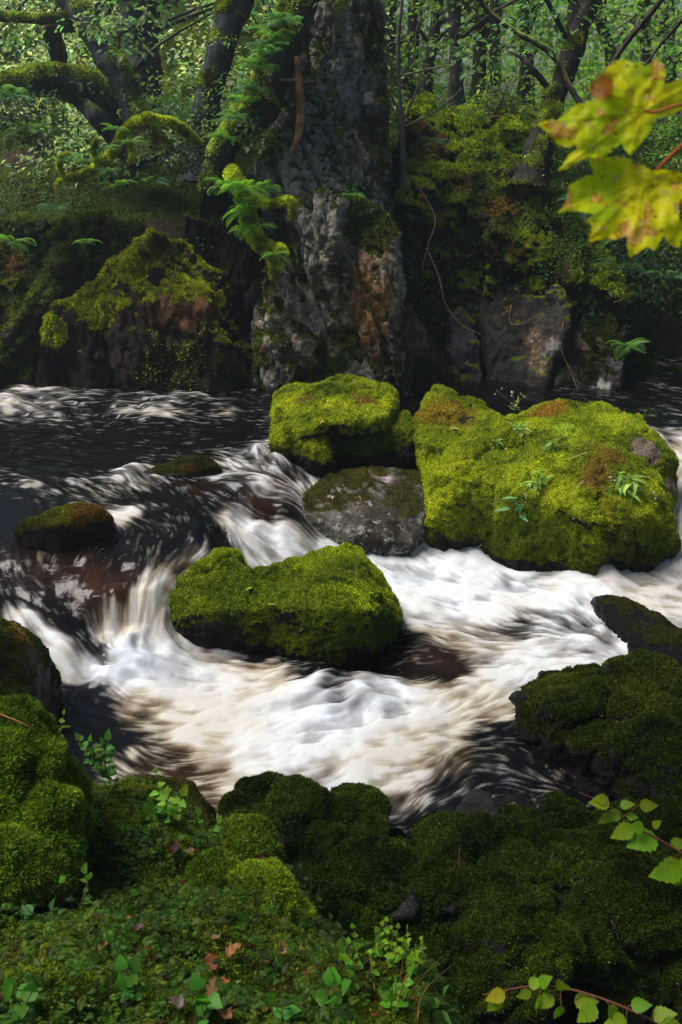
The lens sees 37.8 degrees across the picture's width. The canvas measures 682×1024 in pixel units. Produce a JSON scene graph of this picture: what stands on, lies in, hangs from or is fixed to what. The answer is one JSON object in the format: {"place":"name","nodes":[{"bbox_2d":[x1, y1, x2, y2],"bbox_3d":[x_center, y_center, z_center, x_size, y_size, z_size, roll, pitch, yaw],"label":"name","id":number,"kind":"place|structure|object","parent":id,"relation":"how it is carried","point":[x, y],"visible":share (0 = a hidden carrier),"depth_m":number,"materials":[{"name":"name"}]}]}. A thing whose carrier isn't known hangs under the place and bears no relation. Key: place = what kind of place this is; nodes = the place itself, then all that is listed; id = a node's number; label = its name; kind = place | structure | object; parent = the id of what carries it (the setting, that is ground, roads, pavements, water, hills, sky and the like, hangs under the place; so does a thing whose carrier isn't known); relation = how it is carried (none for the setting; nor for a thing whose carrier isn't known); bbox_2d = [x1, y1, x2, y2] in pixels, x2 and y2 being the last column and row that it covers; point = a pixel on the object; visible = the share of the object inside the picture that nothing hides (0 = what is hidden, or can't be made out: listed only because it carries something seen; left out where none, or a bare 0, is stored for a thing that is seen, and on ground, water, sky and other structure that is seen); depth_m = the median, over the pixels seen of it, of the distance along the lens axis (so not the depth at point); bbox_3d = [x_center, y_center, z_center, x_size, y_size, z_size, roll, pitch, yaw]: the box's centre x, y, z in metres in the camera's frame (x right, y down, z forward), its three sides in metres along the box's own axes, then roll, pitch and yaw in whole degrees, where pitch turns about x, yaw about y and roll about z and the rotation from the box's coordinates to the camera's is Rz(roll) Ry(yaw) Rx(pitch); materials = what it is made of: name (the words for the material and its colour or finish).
{"place":"outdoors","nodes":[
{"label":"outdoors","id":0,"kind":"place"},
{"bbox_2d":[0,780,439,1023],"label":"bank","id":1,"kind":"structure","parent":0,"point":[80,988],"depth_m":2.50,"materials":[{"name":"plant"}]},
{"bbox_2d":[0,977,37,1020],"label":"seedling","id":2,"kind":"object","parent":1,"relation":"on","point":[26,993],"visible":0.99,"depth_m":2.05,"materials":[{"name":"green plant"}]},
{"bbox_2d":[0,616,62,716],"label":"rock","id":3,"kind":"object","parent":1,"relation":"on","point":[27,665],"visible":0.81,"depth_m":4.94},
{"bbox_2d":[20,898,62,922],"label":"seedling","id":4,"kind":"object","parent":1,"relation":"on","point":[27,909],"visible":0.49,"depth_m":2.57,"materials":[{"name":"green plant"}]},
{"bbox_2d":[0,692,97,911],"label":"moss mound","id":5,"kind":"object","parent":1,"relation":"on","point":[48,820],"visible":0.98,"depth_m":2.75,"materials":[{"name":"plant"}]},
{"bbox_2d":[59,862,92,904],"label":"seedling","id":6,"kind":"object","parent":1,"relation":"on","point":[86,898],"visible":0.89,"depth_m":2.68,"materials":[{"name":"green plant"}]},
{"bbox_2d":[75,733,104,766],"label":"seedling","id":7,"kind":"object","parent":1,"relation":"on","point":[89,752],"visible":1,"depth_m":3.19,"materials":[{"name":"green plant"}]},
{"bbox_2d":[93,786,151,848],"bbox_3d":[-0.790,1.058,3.247,0.395,0.313,0.386,0,22,0],"label":"moss mound","id":8,"kind":"object","parent":1,"relation":"on","point":[117,808],"visible":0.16,"depth_m":3.17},
{"bbox_2d":[90,729,116,779],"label":"seedling","id":9,"kind":"object","parent":8,"relation":"on","point":[106,771],"visible":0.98,"depth_m":3.26,"materials":[{"name":"green plant"}]},
{"bbox_2d":[114,953,147,1002],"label":"seedling","id":10,"kind":"object","parent":1,"relation":"on","point":[129,982],"visible":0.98,"depth_m":2.20,"materials":[{"name":"green plant"}]},
{"bbox_2d":[143,786,172,822],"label":"seedling","id":11,"kind":"object","parent":1,"relation":"on","point":[148,805],"visible":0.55,"depth_m":3.22,"materials":[{"name":"green plant"}]},
{"bbox_2d":[149,767,187,824],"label":"seedling","id":12,"kind":"object","parent":1,"relation":"on","point":[183,791],"visible":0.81,"depth_m":3.24,"materials":[{"name":"green plant"}]},
{"bbox_2d":[128,774,216,830],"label":"rock","id":13,"kind":"object","parent":1,"relation":"on","point":[195,797],"visible":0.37,"depth_m":4.19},
{"bbox_2d":[0,788,411,1023],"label":"leaf litter","id":14,"kind":"object","parent":1,"relation":"on","point":[154,958],"visible":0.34,"depth_m":2.48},
{"bbox_2d":[189,972,223,1023],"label":"seedling","id":15,"kind":"object","parent":1,"relation":"on","point":[204,1004],"visible":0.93,"depth_m":2.15,"materials":[{"name":"green plant"}]},
{"bbox_2d":[180,845,239,895],"bbox_3d":[-0.404,1.198,3.134,0.292,0.284,0.302,0,22,0],"label":"moss mound","id":16,"kind":"object","parent":1,"relation":"on","point":[216,863],"visible":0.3,"depth_m":3.07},
{"bbox_2d":[0,775,471,1023],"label":"bank moss","id":17,"kind":"object","parent":1,"relation":"on","point":[327,960],"visible":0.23,"depth_m":2.52,"materials":[{"name":"plant"}]},
{"bbox_2d":[0,768,478,1023],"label":"ground cover","id":18,"kind":"object","parent":1,"relation":"on","point":[347,1014],"visible":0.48,"depth_m":2.49,"materials":[{"name":"green plant"}]},
{"bbox_2d":[211,812,283,861],"bbox_3d":[-0.323,1.164,3.339,0.269,0.262,0.304,0,22,0],"label":"moss mound","id":19,"kind":"object","parent":1,"relation":"on","point":[253,835],"visible":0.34,"depth_m":3.31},
{"bbox_2d":[221,856,319,929],"bbox_3d":[-0.239,1.287,3.030,0.356,0.429,0.456,0,22,0],"label":"moss mound","id":20,"kind":"object","parent":1,"relation":"on","point":[280,882],"visible":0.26,"depth_m":2.99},
{"bbox_2d":[266,992,300,1023],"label":"seedling","id":21,"kind":"object","parent":1,"relation":"on","point":[289,1011],"visible":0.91,"depth_m":2.26,"materials":[{"name":"green plant"}]},
{"bbox_2d":[315,966,350,1023],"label":"seedling","id":22,"kind":"object","parent":1,"relation":"on","point":[331,977],"visible":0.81,"depth_m":2.34,"materials":[{"name":"green plant"}]},
{"bbox_2d":[343,953,379,991],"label":"seedling","id":23,"kind":"object","parent":1,"relation":"on","point":[347,960],"visible":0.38,"depth_m":2.47,"materials":[{"name":"green plant"}]},
{"bbox_2d":[350,920,387,958],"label":"seedling","id":24,"kind":"object","parent":1,"relation":"on","point":[370,951],"visible":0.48,"depth_m":2.58,"materials":[{"name":"green plant"}]},
{"bbox_2d":[374,916,410,967],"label":"seedling","id":25,"kind":"object","parent":1,"relation":"on","point":[389,945],"visible":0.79,"depth_m":2.56,"materials":[{"name":"green plant"}]},
{"bbox_2d":[377,966,413,1010],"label":"seedling","id":26,"kind":"object","parent":1,"relation":"on","point":[389,996],"visible":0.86,"depth_m":2.41,"materials":[{"name":"green plant"}]},
{"bbox_2d":[394,925,426,974],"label":"seedling","id":27,"kind":"object","parent":1,"relation":"on","point":[410,958],"visible":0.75,"depth_m":2.57,"materials":[{"name":"green plant"}]},
{"bbox_2d":[377,941,462,1023],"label":"grass tuft","id":28,"kind":"object","parent":1,"relation":"on","point":[416,979],"visible":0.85,"depth_m":2.45,"materials":[{"name":"green plant"}]},
{"bbox_2d":[423,985,451,1023],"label":"seedling","id":29,"kind":"object","parent":1,"relation":"on","point":[433,1004],"visible":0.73,"depth_m":2.50,"materials":[{"name":"green plant"}]},
{"bbox_2d":[216,770,681,1023],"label":"bank ledge","id":30,"kind":"object","parent":1,"relation":"on","point":[564,888],"visible":0.77,"depth_m":3.63,"materials":[{"name":"plant"}]},
{"bbox_2d":[508,648,681,808],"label":"bank rock","id":31,"kind":"object","parent":1,"relation":"on","point":[634,751],"visible":0.91,"depth_m":4.83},
{"bbox_3d":[0.208,-1.251,1.957,8.270,6.016,7.575,0,22,0],"label":"tree","id":32,"kind":"object","parent":1,"relation":"on","visible":0},
{"bbox_2d":[483,974,679,1023],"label":"hazel twig","id":33,"kind":"object","parent":32,"relation":"attached to","point":[585,1002],"visible":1,"depth_m":2.08,"materials":[{"name":"green plant"}]},
{"bbox_2d":[579,792,681,885],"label":"hazel twig","id":34,"kind":"object","parent":32,"relation":"attached to","point":[643,839],"visible":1,"depth_m":2.42,"materials":[{"name":"green plant"}]},
{"bbox_2d":[606,0,663,68],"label":"bare branch","id":35,"kind":"object","parent":32,"relation":"attached to","point":[643,22],"visible":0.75,"depth_m":4.50,"materials":[{"name":"brown plant"}]},
{"bbox_2d":[0,354,681,836],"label":"river","id":36,"kind":"structure","parent":0,"point":[416,722],"depth_m":6.04,"materials":[{"name":"liquid"}]},
{"bbox_2d":[13,501,116,552],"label":"boulder","id":37,"kind":"object","parent":36,"relation":"in","point":[61,529],"visible":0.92,"depth_m":6.27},
{"bbox_2d":[144,454,221,477],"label":"flat rock","id":38,"kind":"object","parent":36,"relation":"in","point":[191,465],"visible":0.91,"depth_m":7.18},
{"bbox_2d":[168,542,403,667],"bbox_3d":[-0.341,0.521,6.222,1.497,0.680,1.299,0,22,0],"label":"boulder","id":39,"kind":"object","parent":36,"relation":"in","point":[350,614],"visible":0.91,"depth_m":5.82,"materials":[{"name":"plant"}]},
{"bbox_2d":[267,374,416,477],"bbox_3d":[0.022,-0.774,7.999,1.208,0.654,1.652,0,22,0],"label":"boulder","id":40,"kind":"object","parent":36,"relation":"in","point":[361,418],"visible":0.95,"depth_m":7.51,"materials":[{"name":"plant"}]},
{"bbox_2d":[300,466,425,556],"bbox_3d":[0.183,0.006,7.412,0.966,0.674,0.948,0,22,0],"label":"slab rock","id":41,"kind":"object","parent":36,"relation":"in","point":[385,515],"visible":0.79,"depth_m":7.09,"materials":[{"name":"stone"}]},
{"bbox_2d":[456,789,496,814],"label":"rock","id":42,"kind":"object","parent":36,"relation":"in","point":[473,800],"visible":0.39,"depth_m":4.62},
{"bbox_2d":[413,384,681,574],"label":"boulder","id":43,"kind":"object","parent":36,"relation":"in","point":[585,527],"visible":0.88,"depth_m":6.99,"materials":[{"name":"plant"}]},
{"bbox_2d":[469,492,538,521],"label":"weed","id":44,"kind":"object","parent":43,"relation":"on","point":[523,513],"visible":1,"depth_m":6.78,"materials":[{"name":"green plant"}]},
{"bbox_2d":[517,469,553,499],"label":"weed","id":45,"kind":"object","parent":43,"relation":"on","point":[537,482],"visible":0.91,"depth_m":6.74,"materials":[{"name":"green plant"}]},
{"bbox_2d":[603,472,656,503],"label":"weed","id":46,"kind":"object","parent":43,"relation":"on","point":[622,486],"visible":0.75,"depth_m":6.66,"materials":[{"name":"green plant"}]},
{"bbox_2d":[590,594,681,667],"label":"rock","id":47,"kind":"object","parent":36,"relation":"in","point":[634,625],"visible":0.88,"depth_m":6.02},
{"bbox_2d":[625,346,681,380],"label":"boulder","id":48,"kind":"object","parent":36,"relation":"in","point":[640,366],"visible":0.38,"depth_m":9.60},
{"bbox_2d":[0,0,681,356],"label":"bank","id":49,"kind":"structure","parent":0,"point":[171,229],"depth_m":10.38,"materials":[{"name":"plant"}]},
{"bbox_2d":[0,207,147,387],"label":"mossy bank","id":50,"kind":"structure","parent":49,"relation":"on","point":[55,265],"depth_m":9.23,"materials":[{"name":"plant"}]},
{"bbox_2d":[0,72,107,159],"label":"bush","id":51,"kind":"object","parent":50,"relation":"on","point":[8,118],"visible":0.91,"depth_m":8.73,"materials":[{"name":"green plant"}]},
{"bbox_2d":[0,84,37,109],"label":"fern","id":52,"kind":"object","parent":51,"relation":"on","point":[17,89],"visible":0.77,"depth_m":8.77,"materials":[{"name":"green plant"}]},
{"bbox_2d":[2,121,51,146],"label":"fern","id":53,"kind":"object","parent":51,"relation":"on","point":[30,128],"visible":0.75,"depth_m":8.63,"materials":[{"name":"green plant"}]},
{"bbox_2d":[25,90,147,174],"bbox_3d":[-2.466,-3.812,9.773,1.353,0.945,0.464,0,22,0],"label":"tree branch","id":54,"kind":"object","parent":49,"relation":"on","point":[95,115],"visible":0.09,"depth_m":9.61,"materials":[{"name":"green plant"}]},
{"bbox_2d":[41,0,176,62],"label":"bush","id":55,"kind":"object","parent":49,"relation":"on","point":[114,29],"visible":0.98,"depth_m":8.99,"materials":[{"name":"green plant"}]},
{"bbox_2d":[0,0,268,168],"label":"tree","id":56,"kind":"object","parent":49,"relation":"on","point":[58,71],"visible":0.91,"depth_m":9.31,"materials":[{"name":"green plant"}]},
{"bbox_2d":[34,227,259,392],"bbox_3d":[-1.734,-1.891,9.746,2.408,1.812,2.051,0,22,0],"label":"rock outcrop","id":57,"kind":"object","parent":49,"relation":"on","point":[152,309],"visible":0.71,"depth_m":9.00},
{"bbox_2d":[118,0,276,112],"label":"tree","id":58,"kind":"object","parent":49,"relation":"on","point":[151,64],"visible":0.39,"depth_m":10.47,"materials":[{"name":"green plant"}]},
{"bbox_2d":[176,0,254,182],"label":"tree","id":59,"kind":"object","parent":49,"relation":"on","point":[231,17],"visible":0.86,"depth_m":9.07,"materials":[{"name":"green plant"}]},
{"bbox_2d":[53,111,202,190],"bbox_3d":[-1.820,-3.179,8.756,1.459,0.659,0.337,-15,26,-32],"label":"mossy branch","id":60,"kind":"object","parent":59,"relation":"attached to","point":[133,123],"visible":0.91,"depth_m":8.68,"materials":[{"name":"green plant"}]},
{"bbox_2d":[118,85,200,128],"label":"bush","id":61,"kind":"object","parent":60,"relation":"on","point":[170,111],"visible":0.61,"depth_m":9.11,"materials":[{"name":"green plant"}]},
{"bbox_2d":[181,182,266,337],"bbox_3d":[-1.069,-2.147,9.786,1.106,2.235,1.544,0,22,0],"label":"rock outcrop","id":62,"kind":"object","parent":49,"relation":"on","point":[233,257],"visible":0.25,"depth_m":9.32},
{"bbox_2d":[112,121,243,189],"bbox_3d":[-1.500,-3.165,8.845,1.205,0.585,0.859,0,22,0],"label":"bush","id":63,"kind":"object","parent":62,"relation":"on","point":[186,168],"visible":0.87,"depth_m":8.79,"materials":[{"name":"green plant"}]},
{"bbox_2d":[196,0,318,196],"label":"leaning tree","id":64,"kind":"object","parent":49,"relation":"on","point":[221,150],"visible":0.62,"depth_m":8.41,"materials":[{"name":"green plant"}]},
{"bbox_2d":[232,79,275,97],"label":"fern","id":65,"kind":"object","parent":64,"relation":"attached to","point":[249,85],"visible":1,"depth_m":8.22,"materials":[{"name":"green plant"}]},
{"bbox_2d":[231,56,280,74],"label":"fern","id":66,"kind":"object","parent":64,"relation":"attached to","point":[250,65],"visible":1,"depth_m":8.19,"materials":[{"name":"green plant"}]},
{"bbox_2d":[243,39,289,69],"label":"fern","id":67,"kind":"object","parent":64,"relation":"attached to","point":[265,50],"visible":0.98,"depth_m":8.18,"materials":[{"name":"green plant"}]},
{"bbox_2d":[242,24,296,55],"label":"fern","id":68,"kind":"object","parent":64,"relation":"attached to","point":[271,32],"visible":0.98,"depth_m":8.15,"materials":[{"name":"green plant"}]},
{"bbox_2d":[260,11,302,27],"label":"fern","id":69,"kind":"object","parent":64,"relation":"attached to","point":[279,17],"visible":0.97,"depth_m":8.12,"materials":[{"name":"green plant"}]},
{"bbox_2d":[280,56,313,156],"bbox_3d":[-0.384,-3.426,8.416,0.292,0.789,0.137,-12,25,-27],"label":"dead stick","id":70,"kind":"object","parent":64,"relation":"hanging from","point":[300,103],"visible":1,"depth_m":8.39,"materials":[{"name":"wood"}]},
{"bbox_2d":[0,109,659,370],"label":"ground cover","id":71,"kind":"object","parent":49,"relation":"on","point":[533,186],"visible":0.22,"depth_m":9.41,"materials":[{"name":"green plant"}]},
{"bbox_2d":[250,0,412,397],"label":"rock pillar","id":72,"kind":"object","parent":49,"relation":"on","point":[331,304],"visible":0.81,"depth_m":8.68,"materials":[{"name":"stone"}]},
{"bbox_2d":[181,34,255,147],"bbox_3d":[-1.019,-3.780,9.022,0.900,0.981,0.725,0,22,0],"label":"bush","id":73,"kind":"object","parent":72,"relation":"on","point":[220,92],"visible":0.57,"depth_m":9.04,"materials":[{"name":"green plant"}]},
{"bbox_2d":[209,107,298,151],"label":"bush","id":74,"kind":"object","parent":72,"relation":"on","point":[254,142],"visible":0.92,"depth_m":8.45,"materials":[{"name":"green plant"}]},
{"bbox_2d":[222,163,297,282],"bbox_3d":[-0.744,-2.478,8.514,0.938,0.940,0.434,18,28,37],"label":"mossy branch","id":75,"kind":"object","parent":72,"relation":"attached to","point":[259,241],"visible":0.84,"depth_m":8.36,"materials":[{"name":"green plant"}]},
{"bbox_2d":[221,198,260,225],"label":"fern","id":76,"kind":"object","parent":75,"relation":"attached to","point":[237,201],"visible":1,"depth_m":8.31,"materials":[{"name":"green plant"}]},
{"bbox_2d":[217,179,269,202],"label":"fern","id":77,"kind":"object","parent":75,"relation":"attached to","point":[227,185],"visible":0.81,"depth_m":8.25,"materials":[{"name":"green plant"}]},
{"bbox_2d":[372,0,474,184],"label":"sapling","id":78,"kind":"object","parent":72,"relation":"on","point":[400,71],"visible":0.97,"depth_m":8.93,"materials":[{"name":"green plant"}]},
{"bbox_2d":[0,0,681,386],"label":"undergrowth","id":79,"kind":"object","parent":49,"relation":"on","point":[74,114],"visible":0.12,"depth_m":10.39,"materials":[{"name":"green plant"}]},
{"bbox_2d":[108,67,243,139],"bbox_3d":[-1.577,-4.041,9.854,1.399,0.685,1.103,0,22,0],"label":"bush","id":80,"kind":"object","parent":79,"relation":"on","point":[177,80],"visible":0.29,"depth_m":9.75,"materials":[{"name":"green plant"}]},
{"bbox_2d":[0,0,681,305],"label":"moss","id":81,"kind":"object","parent":49,"relation":"on","point":[157,207],"visible":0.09,"depth_m":10.63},
{"bbox_2d":[272,0,542,96],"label":"tree","id":82,"kind":"object","parent":49,"relation":"on","point":[411,26],"visible":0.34,"depth_m":12.66,"materials":[{"name":"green plant"}]},
{"bbox_2d":[402,296,458,390],"bbox_3d":[0.812,-1.609,9.594,0.765,1.293,1.407,0,22,0],"label":"rock outcrop","id":83,"kind":"object","parent":49,"relation":"on","point":[429,368],"visible":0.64,"depth_m":9.12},
{"bbox_2d":[266,0,615,97],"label":"tree","id":84,"kind":"object","parent":49,"relation":"on","point":[432,32],"visible":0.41,"depth_m":12.18,"materials":[{"name":"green plant"}]},
{"bbox_2d":[443,306,482,381],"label":"rock outcrop","id":85,"kind":"object","parent":49,"relation":"on","point":[464,365],"visible":0.56,"depth_m":9.45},
{"bbox_2d":[386,0,555,60],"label":"tree","id":86,"kind":"object","parent":49,"relation":"on","point":[392,8],"visible":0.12,"depth_m":13.43,"materials":[{"name":"green plant"}]},
{"bbox_2d":[405,87,537,137],"bbox_3d":[1.395,-4.122,10.752,1.469,0.895,1.140,0,22,0],"label":"moss hump","id":87,"kind":"object","parent":49,"relation":"on","point":[424,103],"visible":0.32,"depth_m":10.42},
{"bbox_2d":[392,0,560,90],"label":"tree","id":88,"kind":"object","parent":49,"relation":"on","point":[492,21],"visible":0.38,"depth_m":11.75,"materials":[{"name":"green plant"}]},
{"bbox_2d":[385,0,613,102],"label":"tree","id":89,"kind":"object","parent":49,"relation":"on","point":[485,33],"visible":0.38,"depth_m":12.13,"materials":[{"name":"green plant"}]},
{"bbox_2d":[411,0,599,108],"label":"tree","id":90,"kind":"object","parent":49,"relation":"on","point":[455,84],"visible":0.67,"depth_m":11.11,"materials":[{"name":"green plant"}]},
{"bbox_2d":[391,109,636,330],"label":"mossy bank","id":91,"kind":"structure","parent":49,"relation":"on","point":[449,180],"depth_m":9.49,"materials":[{"name":"plant"}]},
{"bbox_2d":[439,76,539,122],"bbox_3d":[1.523,-4.110,9.923,1.020,0.478,0.787,-6,23,-14],"label":"bush","id":92,"kind":"object","parent":91,"relation":"on","point":[498,106],"visible":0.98,"depth_m":9.88,"materials":[{"name":"green plant"}]},
{"bbox_2d":[470,48,607,114],"bbox_3d":[2.302,-4.458,10.758,1.863,1.029,1.567,0,22,0],"label":"bush","id":93,"kind":"object","parent":91,"relation":"on","point":[584,94],"visible":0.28,"depth_m":10.52,"materials":[{"name":"green plant"}]},
{"bbox_2d":[426,0,679,191],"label":"tree","id":94,"kind":"object","parent":91,"relation":"on","point":[538,147],"visible":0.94,"depth_m":9.24,"materials":[{"name":"green plant"}]},
{"bbox_2d":[591,206,681,323],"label":"bush","id":95,"kind":"object","parent":91,"relation":"on","point":[664,269],"visible":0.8,"depth_m":9.06,"materials":[{"name":"green plant"}]},
{"bbox_2d":[475,275,573,388],"bbox_3d":[1.763,-1.861,9.857,0.926,1.541,1.890,0,22,0],"label":"rock outcrop","id":96,"kind":"object","parent":49,"relation":"on","point":[528,354],"visible":0.41,"depth_m":9.37,"materials":[{"name":"stone"}]},
{"bbox_2d":[384,0,681,134],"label":"wood","id":97,"kind":"object","parent":49,"relation":"on","point":[638,52],"visible":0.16,"depth_m":13.64,"materials":[{"name":"green plant"}]},
{"bbox_2d":[440,0,655,110],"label":"tree","id":98,"kind":"object","parent":49,"relation":"on","point":[522,70],"visible":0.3,"depth_m":13.16,"materials":[{"name":"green plant"}]},
{"bbox_2d":[424,0,681,68],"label":"tree","id":99,"kind":"object","parent":49,"relation":"on","point":[599,25],"visible":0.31,"depth_m":13.49,"materials":[{"name":"green plant"}]},
{"bbox_2d":[529,219,601,283],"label":"trailing plant","id":100,"kind":"object","parent":49,"relation":"on","point":[566,273],"visible":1,"depth_m":8.85,"materials":[{"name":"green plant"}]},
{"bbox_2d":[501,0,681,115],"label":"tree","id":101,"kind":"object","parent":49,"relation":"on","point":[670,58],"visible":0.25,"depth_m":15.32,"materials":[{"name":"green plant"}]},
{"bbox_2d":[553,303,630,390],"bbox_3d":[2.325,-1.534,9.651,0.805,1.123,1.435,0,22,0],"label":"rock outcrop","id":102,"kind":"object","parent":49,"relation":"on","point":[592,362],"visible":0.53,"depth_m":9.23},
{"bbox_2d":[506,109,681,189],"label":"bush","id":103,"kind":"object","parent":49,"relation":"on","point":[640,150],"visible":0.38,"depth_m":9.30,"materials":[{"name":"green plant"}]},
{"bbox_2d":[534,0,681,66],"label":"tree","id":104,"kind":"object","parent":49,"relation":"on","point":[644,58],"visible":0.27,"depth_m":13.94,"materials":[{"name":"green plant"}]},
{"bbox_2d":[397,0,681,115],"label":"sky","id":105,"kind":"structure","parent":0,"point":[536,61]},
{"bbox_2d":[537,59,681,256],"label":"maple branch","id":106,"kind":"object","parent":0,"point":[637,205],"visible":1,"depth_m":0.92,"materials":[{"name":"yellow plant"}]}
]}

